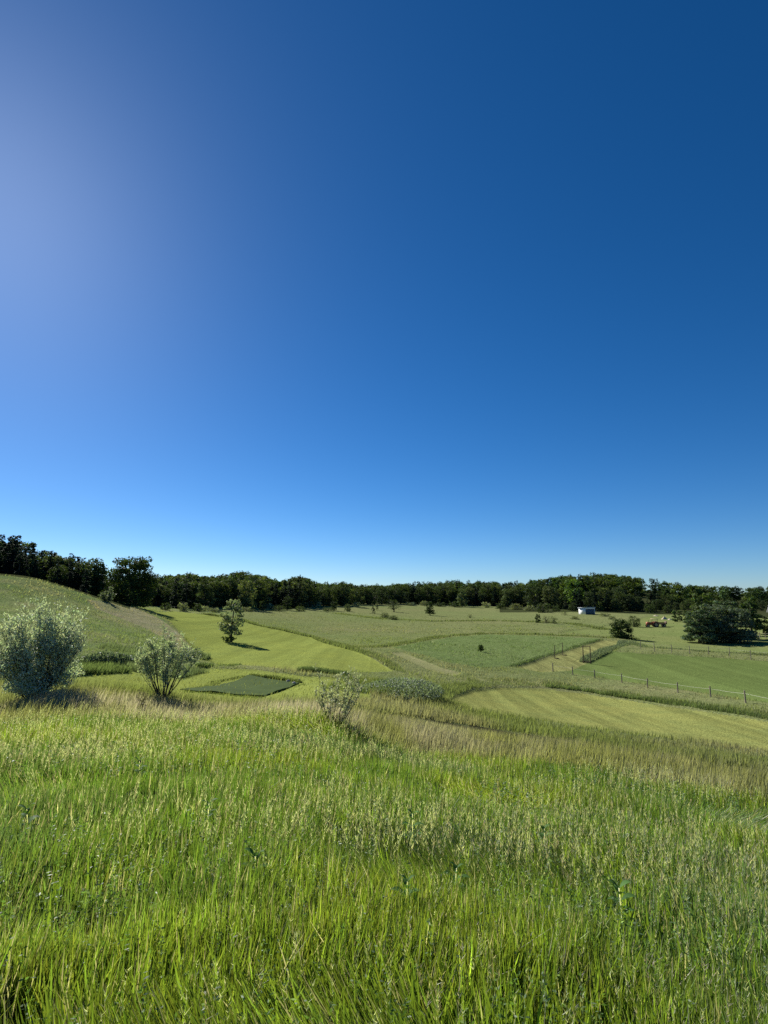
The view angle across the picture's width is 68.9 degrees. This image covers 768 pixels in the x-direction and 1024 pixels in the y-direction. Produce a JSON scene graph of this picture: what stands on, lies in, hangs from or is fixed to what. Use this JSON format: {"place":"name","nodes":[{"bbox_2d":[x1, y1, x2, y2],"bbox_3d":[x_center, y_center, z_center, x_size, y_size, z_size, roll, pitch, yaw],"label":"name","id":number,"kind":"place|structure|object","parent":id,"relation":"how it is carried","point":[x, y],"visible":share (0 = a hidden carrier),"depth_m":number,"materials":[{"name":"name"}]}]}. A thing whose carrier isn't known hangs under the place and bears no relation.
{"place":"outdoors","nodes":[
{"label":"outdoors","id":0,"kind":"place"},
{"bbox_2d":[0,575,238,665],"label":"grassy hill","id":1,"kind":"structure","parent":0,"point":[7,600],"depth_m":76.49,"materials":[{"name":"green plant"}]},
{"bbox_2d":[99,586,115,602],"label":"pale shrub","id":2,"kind":"object","parent":1,"relation":"on","point":[108,599],"visible":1,"depth_m":95.89,"materials":[{"name":"green plant"}]},
{"bbox_2d":[101,556,159,607],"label":"oak tree","id":3,"kind":"object","parent":1,"relation":"on","point":[138,590],"visible":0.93,"depth_m":117.22,"materials":[{"name":"green plant"}]},
{"bbox_2d":[169,578,183,607],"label":"conifer tree","id":4,"kind":"object","parent":1,"relation":"on","point":[175,598],"visible":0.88,"depth_m":165.93,"materials":[{"name":"green plant"}]},
{"bbox_2d":[87,600,191,651],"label":"dry slope","id":5,"kind":"structure","parent":0,"point":[155,625],"depth_m":87.75,"materials":[{"name":"green plant"}]},
{"bbox_2d":[66,668,370,702],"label":"mown field","id":6,"kind":"structure","parent":0,"point":[226,673],"depth_m":39.54,"materials":[{"name":"green plant"}]},
{"bbox_2d":[180,675,298,696],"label":"pond","id":7,"kind":"structure","parent":6,"relation":"on","point":[257,689],"depth_m":37.63,"materials":[{"name":"green plant"}]},
{"bbox_2d":[151,611,391,671],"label":"mown field","id":8,"kind":"structure","parent":0,"point":[253,645],"depth_m":77.61,"materials":[{"name":"green plant"}]},
{"bbox_2d":[75,647,203,663],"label":"leafy weeds","id":9,"kind":"object","parent":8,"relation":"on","point":[118,656],"visible":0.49,"depth_m":43.37,"materials":[{"name":"green plant"}]},
{"bbox_2d":[217,599,244,641],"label":"young tree","id":10,"kind":"object","parent":8,"relation":"on","point":[229,629],"visible":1,"depth_m":81.59,"materials":[{"name":"green plant"}]},
{"bbox_2d":[0,574,767,616],"bbox_3d":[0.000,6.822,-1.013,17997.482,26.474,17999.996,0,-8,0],"label":"forest floor","id":11,"kind":"structure","parent":0,"point":[764,612],"depth_m":261.11,"materials":[{"name":"green plant"}]},
{"bbox_2d":[0,544,13,573],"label":"spruce tree","id":12,"kind":"object","parent":11,"relation":"on","point":[7,567],"visible":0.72,"depth_m":117.95,"materials":[{"name":"green plant"}]},
{"bbox_2d":[9,539,19,574],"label":"spruce tree","id":13,"kind":"object","parent":11,"relation":"on","point":[15,546],"visible":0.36,"depth_m":120.79,"materials":[{"name":"green plant"}]},
{"bbox_2d":[11,547,27,575],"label":"spruce tree","id":14,"kind":"object","parent":11,"relation":"on","point":[19,564],"visible":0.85,"depth_m":113.84,"materials":[{"name":"green plant"}]},
{"bbox_2d":[23,556,55,580],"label":"broadleaf tree","id":15,"kind":"object","parent":11,"relation":"on","point":[41,571],"visible":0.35,"depth_m":122.42,"materials":[{"name":"green plant"}]},
{"bbox_2d":[52,561,62,585],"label":"spruce tree","id":16,"kind":"object","parent":11,"relation":"on","point":[56,573],"visible":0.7,"depth_m":113.98,"materials":[{"name":"green plant"}]},
{"bbox_2d":[46,565,71,587],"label":"broadleaf tree","id":17,"kind":"object","parent":11,"relation":"on","point":[63,573],"visible":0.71,"depth_m":116.08,"materials":[{"name":"green plant"}]},
{"bbox_2d":[48,557,75,585],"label":"broadleaf tree","id":18,"kind":"object","parent":11,"relation":"on","point":[65,562],"visible":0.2,"depth_m":124.10,"materials":[{"name":"green plant"}]},
{"bbox_2d":[64,560,74,587],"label":"spruce tree","id":19,"kind":"object","parent":11,"relation":"on","point":[70,575],"visible":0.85,"depth_m":117.31,"materials":[{"name":"green plant"}]},
{"bbox_2d":[71,562,81,589],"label":"spruce tree","id":20,"kind":"object","parent":11,"relation":"on","point":[76,585],"visible":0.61,"depth_m":121.32,"materials":[{"name":"green plant"}]},
{"bbox_2d":[79,565,91,593],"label":"spruce tree","id":21,"kind":"object","parent":11,"relation":"on","point":[86,582],"visible":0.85,"depth_m":114.93,"materials":[{"name":"green plant"}]},
{"bbox_2d":[72,558,105,594],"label":"broadleaf tree","id":22,"kind":"object","parent":11,"relation":"on","point":[92,559],"visible":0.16,"depth_m":126.34,"materials":[{"name":"green plant"}]},
{"bbox_2d":[72,561,110,595],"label":"broadleaf tree","id":23,"kind":"object","parent":11,"relation":"on","point":[101,569],"visible":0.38,"depth_m":123.73,"materials":[{"name":"green plant"}]},
{"bbox_2d":[77,568,107,595],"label":"broadleaf tree","id":24,"kind":"object","parent":11,"relation":"on","point":[97,575],"visible":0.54,"depth_m":122.50,"materials":[{"name":"green plant"}]},
{"bbox_2d":[87,560,100,596],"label":"spruce tree","id":25,"kind":"object","parent":11,"relation":"on","point":[94,585],"visible":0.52,"depth_m":122.78,"materials":[{"name":"green plant"}]},
{"bbox_2d":[255,579,272,604],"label":"broadleaf tree","id":26,"kind":"object","parent":11,"relation":"on","point":[267,599],"visible":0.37,"depth_m":209.94,"materials":[{"name":"green plant"}]},
{"bbox_2d":[272,583,281,607],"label":"conifer tree","id":27,"kind":"object","parent":11,"relation":"on","point":[276,600],"visible":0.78,"depth_m":220.94,"materials":[{"name":"green plant"}]},
{"bbox_2d":[421,585,432,602],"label":"broadleaf tree","id":28,"kind":"object","parent":11,"relation":"on","point":[427,588],"visible":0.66,"depth_m":339.50,"materials":[{"name":"green plant"}]},
{"bbox_2d":[429,586,443,604],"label":"broadleaf tree","id":29,"kind":"object","parent":11,"relation":"on","point":[436,589],"visible":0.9,"depth_m":337.57,"materials":[{"name":"green plant"}]},
{"bbox_2d":[107,570,767,605],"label":"distant forest","id":30,"kind":"object","parent":11,"relation":"on","point":[566,586],"visible":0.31,"depth_m":305.31,"materials":[{"name":"green plant"}]},
{"bbox_2d":[442,585,456,603],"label":"broadleaf tree","id":31,"kind":"object","parent":11,"relation":"on","point":[451,587],"visible":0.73,"depth_m":336.07,"materials":[{"name":"green plant"}]},
{"bbox_2d":[500,589,513,606],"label":"broadleaf tree","id":32,"kind":"object","parent":11,"relation":"on","point":[506,601],"visible":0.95,"depth_m":313.60,"materials":[{"name":"green plant"}]},
{"bbox_2d":[513,584,526,604],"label":"broadleaf tree","id":33,"kind":"object","parent":11,"relation":"on","point":[523,588],"visible":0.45,"depth_m":322.67,"materials":[{"name":"green plant"}]},
{"bbox_2d":[524,584,544,606],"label":"broadleaf tree","id":34,"kind":"object","parent":11,"relation":"on","point":[531,596],"visible":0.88,"depth_m":295.13,"materials":[{"name":"green plant"}]},
{"bbox_2d":[541,585,556,607],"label":"broadleaf tree","id":35,"kind":"object","parent":11,"relation":"on","point":[546,597],"visible":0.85,"depth_m":284.37,"materials":[{"name":"green plant"}]},
{"bbox_2d":[582,591,596,606],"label":"broadleaf tree","id":36,"kind":"object","parent":11,"relation":"on","point":[589,601],"visible":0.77,"depth_m":267.30,"materials":[{"name":"green plant"}]},
{"bbox_2d":[595,586,611,608],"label":"broadleaf tree","id":37,"kind":"object","parent":11,"relation":"on","point":[605,591],"visible":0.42,"depth_m":276.98,"materials":[{"name":"green plant"}]},
{"bbox_2d":[611,591,628,609],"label":"broadleaf tree","id":38,"kind":"object","parent":11,"relation":"on","point":[622,597],"visible":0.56,"depth_m":266.25,"materials":[{"name":"green plant"}]},
{"bbox_2d":[623,595,634,610],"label":"broadleaf tree","id":39,"kind":"object","parent":11,"relation":"on","point":[627,598],"visible":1,"depth_m":262.43,"materials":[{"name":"green plant"}]},
{"bbox_2d":[0,0,767,594],"label":"sky","id":40,"kind":"structure","parent":0,"point":[357,292],"materials":[{"name":"blue"}]},
{"bbox_2d":[0,575,767,769],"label":"meadow","id":41,"kind":"structure","parent":0,"point":[616,685],"depth_m":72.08,"materials":[{"name":"green plant"}]},
{"bbox_2d":[0,594,92,699],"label":"willow bush","id":42,"kind":"object","parent":41,"relation":"on","point":[28,672],"visible":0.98,"depth_m":20.89,"materials":[{"name":"green plant"}]},
{"bbox_2d":[151,584,161,605],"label":"conifer tree","id":43,"kind":"object","parent":41,"relation":"on","point":[157,599],"visible":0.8,"depth_m":171.24,"materials":[{"name":"green plant"}]},
{"bbox_2d":[134,620,200,699],"bbox_3d":[-9.326,6.325,23.956,2.596,3.459,2.976,6,-10,-34],"label":"willow bush","id":44,"kind":"object","parent":41,"relation":"on","point":[143,661],"visible":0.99,"depth_m":23.83,"materials":[{"name":"green plant"}]},
{"bbox_2d":[160,587,177,605],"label":"broadleaf tree","id":45,"kind":"object","parent":41,"relation":"on","point":[166,597],"visible":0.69,"depth_m":172.44,"materials":[{"name":"green plant"}]},
{"bbox_2d":[166,578,185,604],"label":"broadleaf tree","id":46,"kind":"object","parent":41,"relation":"on","point":[182,583],"visible":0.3,"depth_m":177.81,"materials":[{"name":"green plant"}]},
{"bbox_2d":[179,576,194,608],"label":"conifer tree","id":47,"kind":"object","parent":41,"relation":"on","point":[186,592],"visible":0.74,"depth_m":170.12,"materials":[{"name":"green plant"}]},
{"bbox_2d":[178,581,199,605],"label":"broadleaf tree","id":48,"kind":"object","parent":41,"relation":"on","point":[194,591],"visible":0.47,"depth_m":179.91,"materials":[{"name":"green plant"}]},
{"bbox_2d":[181,574,201,605],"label":"broadleaf tree","id":49,"kind":"object","parent":41,"relation":"on","point":[191,578],"visible":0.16,"depth_m":193.02,"materials":[{"name":"green plant"}]},
{"bbox_2d":[362,676,443,702],"bbox_3d":[1.210,11.543,36.509,5.627,1.468,6.590,0,-8,0],"label":"milkweed patch","id":50,"kind":"object","parent":41,"relation":"on","point":[412,683],"visible":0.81,"depth_m":35.66,"materials":[{"name":"green plant"}]},
{"bbox_2d":[552,663,763,702],"bbox_3d":[31.009,18.603,59.133,3.663,2.493,38.148,3,-9,-19],"label":"wire fence","id":51,"kind":"object","parent":41,"relation":"on","point":[658,682],"visible":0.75,"depth_m":61.10,"materials":[{"name":"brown wood"}]},
{"bbox_2d":[0,684,767,829],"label":"hilltop ground","id":52,"kind":"structure","parent":0,"point":[475,728],"depth_m":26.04,"materials":[{"name":"green plant"}]},
{"bbox_2d":[18,803,40,831],"bbox_3d":[-3.174,2.849,4.982,0.210,0.513,0.189,-6,-10,36],"label":"milkweed plant","id":53,"kind":"object","parent":52,"relation":"on","point":[27,810],"visible":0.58,"depth_m":4.99,"materials":[{"name":"green plant"}]},
{"bbox_2d":[242,847,271,892],"bbox_3d":[-0.909,2.635,3.931,0.190,0.512,0.209,-6,-10,35],"label":"milkweed plant","id":54,"kind":"object","parent":52,"relation":"on","point":[250,850],"visible":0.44,"depth_m":3.97,"materials":[{"name":"green plant"}]},
{"bbox_2d":[312,663,366,724],"bbox_3d":[-1.327,5.477,16.692,1.637,1.933,1.637,0,-8,0],"label":"willow bush","id":55,"kind":"object","parent":52,"relation":"on","point":[330,696],"visible":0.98,"depth_m":16.57,"materials":[{"name":"green plant"}]},
{"bbox_2d":[0,700,767,1023],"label":"meadow grass","id":56,"kind":"structure","parent":52,"relation":"on","point":[129,894],"depth_m":4.05,"materials":[{"name":"green plant"}]},
{"bbox_2d":[390,874,419,909],"bbox_3d":[0.142,2.686,3.735,0.211,0.502,0.223,-7,-11,40],"label":"milkweed plant","id":57,"kind":"object","parent":52,"relation":"on","point":[406,881],"visible":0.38,"depth_m":3.76,"materials":[{"name":"green plant"}]},
{"bbox_2d":[401,809,423,848],"bbox_3d":[0.270,3.175,5.361,0.220,0.607,0.167,6,-10,-34],"label":"milkweed plant","id":58,"kind":"object","parent":52,"relation":"on","point":[411,827],"visible":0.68,"depth_m":5.38,"materials":[{"name":"green plant"}]},
{"bbox_2d":[444,861,469,888],"bbox_3d":[0.531,2.936,4.307,0.205,0.457,0.202,4,-9,-27],"label":"milkweed plant","id":59,"kind":"object","parent":52,"relation":"on","point":[455,866],"visible":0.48,"depth_m":4.32,"materials":[{"name":"green plant"}]},
{"bbox_2d":[536,824,553,848],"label":"milkweed plant","id":60,"kind":"object","parent":52,"relation":"on","point":[543,829],"visible":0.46,"depth_m":6.04,"materials":[{"name":"green plant"}]},
{"bbox_2d":[606,879,636,923],"bbox_3d":[1.721,2.933,4.053,0.216,0.510,0.195,-4,-9,26],"label":"milkweed plant","id":61,"kind":"object","parent":52,"relation":"on","point":[617,888],"visible":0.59,"depth_m":4.06,"materials":[{"name":"green plant"}]},
{"bbox_2d":[389,652,459,675],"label":"path","id":62,"kind":"structure","parent":0,"point":[419,662],"depth_m":74.00,"materials":[{"name":"green plant"}]},
{"bbox_2d":[212,603,667,628],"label":"pasture","id":63,"kind":"structure","parent":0,"point":[414,612],"depth_m":198.59,"materials":[{"name":"green plant"}]},
{"bbox_2d":[195,584,215,608],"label":"broadleaf tree","id":64,"kind":"object","parent":63,"relation":"on","point":[206,600],"visible":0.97,"depth_m":173.25,"materials":[{"name":"green plant"}]},
{"bbox_2d":[205,580,222,606],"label":"broadleaf tree","id":65,"kind":"object","parent":63,"relation":"on","point":[216,590],"visible":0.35,"depth_m":186.11,"materials":[{"name":"green plant"}]},
{"bbox_2d":[208,580,228,606],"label":"broadleaf tree","id":66,"kind":"object","parent":63,"relation":"on","point":[219,596],"visible":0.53,"depth_m":187.99,"materials":[{"name":"green plant"}]},
{"bbox_2d":[215,581,232,606],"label":"broadleaf tree","id":67,"kind":"object","parent":63,"relation":"on","point":[224,592],"visible":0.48,"depth_m":190.15,"materials":[{"name":"green plant"}]},
{"bbox_2d":[219,578,237,606],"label":"broadleaf tree","id":68,"kind":"object","parent":63,"relation":"on","point":[232,583],"visible":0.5,"depth_m":193.44,"materials":[{"name":"green plant"}]},
{"bbox_2d":[237,580,257,608],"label":"broadleaf tree","id":69,"kind":"object","parent":63,"relation":"on","point":[247,601],"visible":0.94,"depth_m":186.69,"materials":[{"name":"green plant"}]},
{"bbox_2d":[243,581,262,607],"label":"broadleaf tree","id":70,"kind":"object","parent":63,"relation":"on","point":[258,595],"visible":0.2,"depth_m":202.50,"materials":[{"name":"green plant"}]},
{"bbox_2d":[281,596,291,609],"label":"tree","id":71,"kind":"object","parent":63,"relation":"on","point":[288,603],"visible":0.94,"depth_m":199.81,"materials":[{"name":"green plant"}]},
{"bbox_2d":[292,575,304,608],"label":"conifer tree","id":72,"kind":"object","parent":63,"relation":"on","point":[298,601],"visible":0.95,"depth_m":219.53,"materials":[{"name":"green plant"}]},
{"bbox_2d":[291,579,309,607],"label":"broadleaf tree","id":73,"kind":"object","parent":63,"relation":"on","point":[304,591],"visible":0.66,"depth_m":228.96,"materials":[{"name":"green plant"}]},
{"bbox_2d":[300,584,320,606],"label":"broadleaf tree","id":74,"kind":"object","parent":63,"relation":"on","point":[312,592],"visible":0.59,"depth_m":237.98,"materials":[{"name":"green plant"}]},
{"bbox_2d":[318,588,331,605],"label":"broadleaf tree","id":75,"kind":"object","parent":63,"relation":"on","point":[324,598],"visible":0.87,"depth_m":250.23,"materials":[{"name":"green plant"}]},
{"bbox_2d":[321,586,340,605],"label":"broadleaf tree","id":76,"kind":"object","parent":63,"relation":"on","point":[334,593],"visible":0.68,"depth_m":254.20,"materials":[{"name":"green plant"}]},
{"bbox_2d":[337,581,350,605],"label":"broadleaf tree","id":77,"kind":"object","parent":63,"relation":"on","point":[343,600],"visible":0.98,"depth_m":258.60,"materials":[{"name":"green plant"}]},
{"bbox_2d":[346,588,358,604],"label":"broadleaf tree","id":78,"kind":"object","parent":63,"relation":"on","point":[351,596],"visible":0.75,"depth_m":277.98,"materials":[{"name":"green plant"}]},
{"bbox_2d":[356,589,365,604],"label":"broadleaf tree","id":79,"kind":"object","parent":63,"relation":"on","point":[361,600],"visible":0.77,"depth_m":283.88,"materials":[{"name":"green plant"}]},
{"bbox_2d":[363,588,374,604],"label":"broadleaf tree","id":80,"kind":"object","parent":63,"relation":"on","point":[369,595],"visible":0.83,"depth_m":293.67,"materials":[{"name":"green plant"}]},
{"bbox_2d":[369,588,380,604],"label":"broadleaf tree","id":81,"kind":"object","parent":63,"relation":"on","point":[376,599],"visible":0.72,"depth_m":298.16,"materials":[{"name":"green plant"}]},
{"bbox_2d":[377,586,388,603],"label":"broadleaf tree","id":82,"kind":"object","parent":63,"relation":"on","point":[381,588],"visible":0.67,"depth_m":309.71,"materials":[{"name":"green plant"}]},
{"bbox_2d":[388,586,403,603],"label":"broadleaf tree","id":83,"kind":"object","parent":63,"relation":"on","point":[396,595],"visible":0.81,"depth_m":323.01,"materials":[{"name":"green plant"}]},
{"bbox_2d":[412,586,427,603],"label":"broadleaf tree","id":84,"kind":"object","parent":63,"relation":"on","point":[419,597],"visible":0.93,"depth_m":334.99,"materials":[{"name":"green plant"}]},
{"bbox_2d":[424,601,434,614],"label":"tree","id":85,"kind":"object","parent":63,"relation":"on","point":[428,610],"visible":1,"depth_m":213.63,"materials":[{"name":"green plant"}]},
{"bbox_2d":[456,589,467,606],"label":"broadleaf tree","id":86,"kind":"object","parent":63,"relation":"on","point":[459,596],"visible":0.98,"depth_m":317.57,"materials":[{"name":"green plant"}]},
{"bbox_2d":[465,587,474,604],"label":"broadleaf tree","id":87,"kind":"object","parent":63,"relation":"on","point":[469,592],"visible":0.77,"depth_m":334.12,"materials":[{"name":"green plant"}]},
{"bbox_2d":[478,584,493,603],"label":"broadleaf tree","id":88,"kind":"object","parent":63,"relation":"on","point":[489,595],"visible":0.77,"depth_m":331.26,"materials":[{"name":"green plant"}]},
{"bbox_2d":[534,603,552,612],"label":"field bush","id":89,"kind":"object","parent":63,"relation":"on","point":[540,609],"visible":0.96,"depth_m":249.06,"materials":[{"name":"green plant"}]},
{"bbox_2d":[579,607,594,614],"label":"field shed","id":90,"kind":"structure","parent":63,"relation":"on","point":[586,610],"depth_m":227.79,"materials":[{"name":"white metal"}]},
{"bbox_2d":[392,634,598,666],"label":"clover field","id":91,"kind":"structure","parent":0,"point":[495,644],"depth_m":97.48,"materials":[{"name":"green plant"}]},
{"bbox_2d":[518,640,617,671],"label":"mown field","id":92,"kind":"structure","parent":0,"point":[569,660],"depth_m":86.38,"materials":[{"name":"green plant"}]},
{"bbox_2d":[451,687,767,749],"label":"mown field","id":93,"kind":"structure","parent":0,"point":[578,709],"depth_m":46.83,"materials":[{"name":"green plant"}]},
{"bbox_2d":[562,615,767,652],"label":"pasture","id":94,"kind":"structure","parent":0,"point":[670,637],"depth_m":126.85,"materials":[{"name":"green plant"}]},
{"bbox_2d":[609,618,633,638],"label":"field bush","id":95,"kind":"object","parent":94,"relation":"on","point":[622,625],"visible":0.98,"depth_m":121.09,"materials":[{"name":"green plant"}]},
{"bbox_2d":[627,616,640,626],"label":"field bush","id":96,"kind":"object","parent":94,"relation":"on","point":[635,622],"visible":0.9,"depth_m":160.62,"materials":[{"name":"green plant"}]},
{"bbox_2d":[690,592,713,619],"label":"leafy tree","id":97,"kind":"object","parent":94,"relation":"on","point":[696,607],"visible":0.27,"depth_m":137.60,"materials":[{"name":"green plant"}]},
{"bbox_2d":[693,603,741,642],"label":"tree","id":98,"kind":"object","parent":94,"relation":"on","point":[705,607],"visible":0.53,"depth_m":118.16,"materials":[{"name":"green plant"}]},
{"bbox_2d":[712,600,740,631],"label":"leafy tree","id":99,"kind":"object","parent":94,"relation":"on","point":[731,603],"visible":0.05,"depth_m":124.30,"materials":[{"name":"green plant"}]},
{"bbox_2d":[739,596,764,633],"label":"leafy tree","id":100,"kind":"object","parent":94,"relation":"on","point":[753,614],"visible":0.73,"depth_m":133.64,"materials":[{"name":"green plant"}]},
{"bbox_2d":[569,651,767,702],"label":"mown field","id":101,"kind":"structure","parent":0,"point":[730,676],"depth_m":76.66,"materials":[{"name":"green plant"}]},
{"bbox_2d":[680,609,720,642],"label":"tree","id":102,"kind":"object","parent":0,"point":[695,631],"visible":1,"depth_m":116.19,"materials":[{"name":"green plant"}]},
{"bbox_2d":[713,607,759,642],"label":"tree","id":103,"kind":"object","parent":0,"point":[744,618],"visible":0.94,"depth_m":115.35,"materials":[{"name":"green plant"}]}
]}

